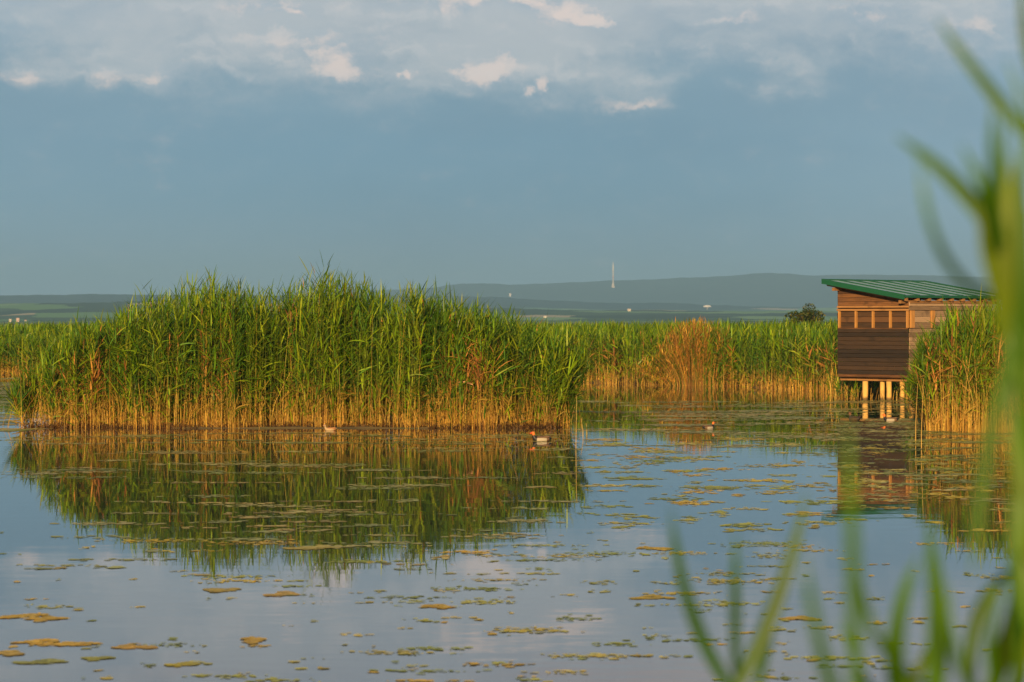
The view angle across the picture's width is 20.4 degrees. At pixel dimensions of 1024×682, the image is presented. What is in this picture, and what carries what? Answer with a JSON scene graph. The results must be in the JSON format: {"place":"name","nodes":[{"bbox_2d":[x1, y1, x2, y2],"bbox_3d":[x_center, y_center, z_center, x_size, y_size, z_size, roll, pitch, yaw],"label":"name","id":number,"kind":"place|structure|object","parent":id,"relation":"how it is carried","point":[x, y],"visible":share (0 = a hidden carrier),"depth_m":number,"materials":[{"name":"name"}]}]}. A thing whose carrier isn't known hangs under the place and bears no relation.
{"place":"outdoors","nodes":[
{"label":"outdoors","id":0,"kind":"place"},
{"bbox_2d":[0,322,892,427],"bbox_3d":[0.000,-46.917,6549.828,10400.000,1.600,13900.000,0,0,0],"label":"ground","id":1,"kind":"structure","parent":0,"point":[515,418],"depth_m":58.77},
{"bbox_2d":[3,339,567,427],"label":"dead reed stalks","id":2,"kind":"object","parent":1,"relation":"on","point":[100,425],"visible":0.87,"depth_m":53.96,"materials":[{"name":"brown plant"}]},
{"bbox_2d":[0,317,837,380],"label":"distant marsh","id":3,"kind":"structure","parent":1,"relation":"on","point":[6,329],"depth_m":109.44,"materials":[{"name":"green plant"}]},
{"bbox_2d":[0,317,907,393],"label":"reed bed","id":4,"kind":"object","parent":1,"relation":"on","point":[818,366],"visible":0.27,"depth_m":87.81,"materials":[{"name":"green plant"}]},
{"bbox_2d":[784,303,824,326],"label":"bush","id":5,"kind":"object","parent":1,"relation":"on","point":[806,314],"visible":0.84,"depth_m":169.77,"materials":[{"name":"green plant"}]},
{"bbox_2d":[803,411,861,681],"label":"reed plant","id":6,"kind":"object","parent":1,"relation":"on","point":[854,609],"visible":1,"depth_m":2.12,"materials":[{"name":"green plant"}]},
{"bbox_2d":[821,279,993,400],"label":"bird hide","id":7,"kind":"object","parent":1,"relation":"on","point":[873,317],"visible":0.62,"depth_m":72.38},
{"bbox_2d":[895,17,1023,674],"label":"reed plant","id":8,"kind":"object","parent":1,"relation":"on","point":[989,206],"visible":0.99,"depth_m":2.47,"materials":[{"name":"green plant"}]},
{"bbox_2d":[944,526,1023,681],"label":"reed plant","id":9,"kind":"object","parent":1,"relation":"on","point":[990,656],"visible":1,"depth_m":2.34,"materials":[{"name":"green plant"}]},
{"bbox_2d":[999,111,1023,616],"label":"reed plant","id":10,"kind":"object","parent":1,"relation":"on","point":[1013,465],"visible":0.39,"depth_m":2.52,"materials":[{"name":"green plant"}]},
{"bbox_2d":[0,273,994,321],"bbox_3d":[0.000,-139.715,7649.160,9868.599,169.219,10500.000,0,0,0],"label":"hills","id":11,"kind":"structure","parent":0,"point":[765,297],"depth_m":9072.90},
{"bbox_2d":[611,263,614,287],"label":"radio mast","id":12,"kind":"object","parent":11,"relation":"on","point":[613,286],"visible":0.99,"depth_m":9770.28,"materials":[{"name":"white metal"}]},
{"bbox_2d":[0,374,1009,681],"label":"water","id":13,"kind":"structure","parent":0,"point":[210,630],"depth_m":25.92,"materials":[{"name":"blue liquid"}]},
{"bbox_2d":[0,650,25,655],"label":"weed patch","id":14,"kind":"object","parent":13,"relation":"on","point":[10,652],"visible":1,"depth_m":17.47,"materials":[{"name":"brown plant"}]},
{"bbox_2d":[0,612,67,621],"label":"weed patch","id":15,"kind":"object","parent":13,"relation":"on","point":[36,618],"visible":1,"depth_m":19.54,"materials":[{"name":"brown plant"}]},
{"bbox_2d":[13,658,68,663],"bbox_3d":[-2.816,1.918,17.017,0.319,0.005,0.233,0,1,-40],"label":"weed patch","id":16,"kind":"object","parent":13,"relation":"on","point":[43,661],"visible":1,"depth_m":17.02,"materials":[{"name":"plant"}]},
{"bbox_2d":[10,638,102,645],"bbox_3d":[-2.891,1.911,18.004,0.536,0.006,0.348,0,1,34],"label":"weed patch","id":17,"kind":"object","parent":13,"relation":"on","point":[48,641],"visible":1,"depth_m":18.02,"materials":[{"name":"brown plant"}]},
{"bbox_2d":[80,656,115,660],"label":"weed patch","id":18,"kind":"object","parent":13,"relation":"on","point":[96,658],"visible":1,"depth_m":17.21,"materials":[{"name":"plant"}]},
{"bbox_2d":[111,643,158,648],"bbox_3d":[-2.378,1.912,17.807,0.271,0.006,0.342,0,1,-39],"label":"weed patch","id":19,"kind":"object","parent":13,"relation":"on","point":[128,646],"visible":1,"depth_m":17.79,"materials":[{"name":"brown plant"}]},
{"bbox_2d":[164,661,200,666],"bbox_3d":[-1.957,1.919,16.895,0.174,0.006,0.248,0,1,42],"label":"weed patch","id":20,"kind":"object","parent":13,"relation":"on","point":[179,664],"visible":1,"depth_m":16.88,"materials":[{"name":"plant"}]},
{"bbox_2d":[204,588,240,591],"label":"weed patch","id":21,"kind":"object","parent":13,"relation":"on","point":[219,589],"visible":1,"depth_m":21.56,"materials":[{"name":"plant"}]},
{"bbox_2d":[241,637,265,643],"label":"weed patch","id":22,"kind":"object","parent":13,"relation":"on","point":[251,640],"visible":1,"depth_m":18.18,"materials":[{"name":"brown plant"}]},
{"bbox_2d":[263,591,300,595],"bbox_3d":[-1.740,1.886,21.231,0.297,0.005,0.403,0,0,-21],"label":"weed patch","id":23,"kind":"object","parent":13,"relation":"on","point":[282,593],"visible":1,"depth_m":21.17,"materials":[{"name":"plant"}]},
{"bbox_2d":[1,249,599,428],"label":"reed island","id":24,"kind":"structure","parent":13,"relation":"in","point":[349,342],"depth_m":54.05,"materials":[{"name":"green plant"}]},
{"bbox_2d":[282,545,341,549],"bbox_3d":[-1.796,1.854,25.547,0.543,0.006,0.400,0,1,-45],"label":"weed patch","id":25,"kind":"object","parent":13,"relation":"on","point":[316,547],"visible":1,"depth_m":25.53,"materials":[{"name":"plant"}]},
{"bbox_2d":[323,424,336,430],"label":"water bird","id":26,"kind":"object","parent":13,"relation":"on","point":[330,428],"visible":1,"depth_m":52.49},
{"bbox_2d":[420,604,455,608],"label":"weed patch","id":27,"kind":"object","parent":13,"relation":"on","point":[442,606],"visible":1,"depth_m":20.29,"materials":[{"name":"plant"}]},
{"bbox_2d":[0,377,1007,574],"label":"weed mat","id":28,"kind":"object","parent":13,"relation":"on","point":[740,415],"visible":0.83,"depth_m":45.12,"materials":[{"name":"plant"}]},
{"bbox_2d":[0,436,1007,681],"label":"floating leaves","id":29,"kind":"object","parent":13,"relation":"on","point":[715,581],"visible":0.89,"depth_m":24.89,"materials":[{"name":"plant"}]},
{"bbox_2d":[529,431,551,440],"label":"duck","id":30,"kind":"object","parent":13,"relation":"on","point":[541,438],"visible":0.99,"depth_m":47.91},
{"bbox_2d":[526,486,556,487],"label":"weed patch","id":31,"kind":"object","parent":13,"relation":"on","point":[541,486],"visible":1,"depth_m":34.75,"materials":[{"name":"plant"}]},
{"bbox_2d":[576,396,576,425],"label":"reed stalk","id":32,"kind":"object","parent":13,"relation":"in","point":[576,410],"visible":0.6,"depth_m":45.11,"materials":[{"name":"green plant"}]},
{"bbox_2d":[630,594,673,598],"bbox_3d":[1.032,1.888,21.024,0.358,0.006,0.394,0,0,0],"label":"weed patch","id":33,"kind":"object","parent":13,"relation":"on","point":[654,596],"visible":1,"depth_m":20.94,"materials":[{"name":"plant"}]},
{"bbox_2d":[636,546,671,549],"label":"weed patch","id":34,"kind":"object","parent":13,"relation":"on","point":[658,548],"visible":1,"depth_m":25.43,"materials":[{"name":"plant"}]},
{"bbox_2d":[619,316,764,385],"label":"dry tussock","id":35,"kind":"object","parent":13,"relation":"on","point":[681,375],"visible":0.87,"depth_m":87.71,"materials":[{"name":"brown plant"}]},
{"bbox_2d":[702,421,714,428],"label":"duck","id":36,"kind":"object","parent":13,"relation":"on","point":[708,426],"visible":1,"depth_m":53.24},
{"bbox_2d":[670,489,807,681],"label":"reed plant","id":37,"kind":"object","parent":13,"relation":"on","point":[758,650],"visible":1,"depth_m":3.00,"materials":[{"name":"green plant"}]},
{"bbox_2d":[779,616,821,620],"bbox_3d":[1.954,1.899,19.473,0.285,0.006,0.323,0,0,-26],"label":"weed patch","id":38,"kind":"object","parent":13,"relation":"on","point":[797,617],"visible":0.71,"depth_m":19.47,"materials":[{"name":"brown plant"}]},
{"bbox_2d":[848,412,860,420],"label":"duck","id":39,"kind":"object","parent":13,"relation":"on","point":[853,418],"visible":0.99,"depth_m":57.60},
{"bbox_2d":[828,361,908,400],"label":"reeds","id":40,"kind":"object","parent":13,"relation":"in","point":[844,387],"visible":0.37,"depth_m":74.30,"materials":[{"name":"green plant"}]},
{"bbox_2d":[882,414,898,420],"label":"duck","id":41,"kind":"object","parent":13,"relation":"on","point":[890,418],"visible":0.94,"depth_m":57.27},
{"bbox_2d":[838,563,952,681],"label":"reed plant","id":42,"kind":"object","parent":13,"relation":"on","point":[919,668],"visible":0.5,"depth_m":2.75,"materials":[{"name":"green plant"}]},
{"bbox_2d":[861,511,948,681],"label":"reed plant","id":43,"kind":"object","parent":13,"relation":"on","point":[937,653],"visible":0.96,"depth_m":2.58,"materials":[{"name":"green plant"}]},
{"bbox_2d":[915,384,917,440],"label":"reed stalk","id":44,"kind":"object","parent":13,"relation":"in","point":[916,414],"visible":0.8,"depth_m":47.96,"materials":[{"name":"brown plant"}]},
{"bbox_2d":[921,378,923,447],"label":"reed stalk","id":45,"kind":"object","parent":13,"relation":"in","point":[921,420],"visible":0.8,"depth_m":45.56,"materials":[{"name":"brown plant"}]},
{"bbox_2d":[896,284,1020,432],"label":"reed clump","id":46,"kind":"object","parent":13,"relation":"in","point":[958,372],"visible":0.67,"depth_m":52.32,"materials":[{"name":"green plant"}]},
{"bbox_2d":[963,570,1023,681],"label":"reed plant","id":47,"kind":"object","parent":13,"relation":"on","point":[977,617],"visible":0.44,"depth_m":2.90,"materials":[{"name":"green plant"}]},
{"bbox_2d":[1005,0,1023,120],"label":"reed plant","id":48,"kind":"object","parent":13,"relation":"on","point":[1021,22],"visible":0.98,"depth_m":2.67,"materials":[{"name":"green plant"}]},
{"bbox_2d":[0,0,1023,295],"label":"sky","id":49,"kind":"structure","parent":0,"point":[508,142],"materials":[{"name":"blue"}]}
]}

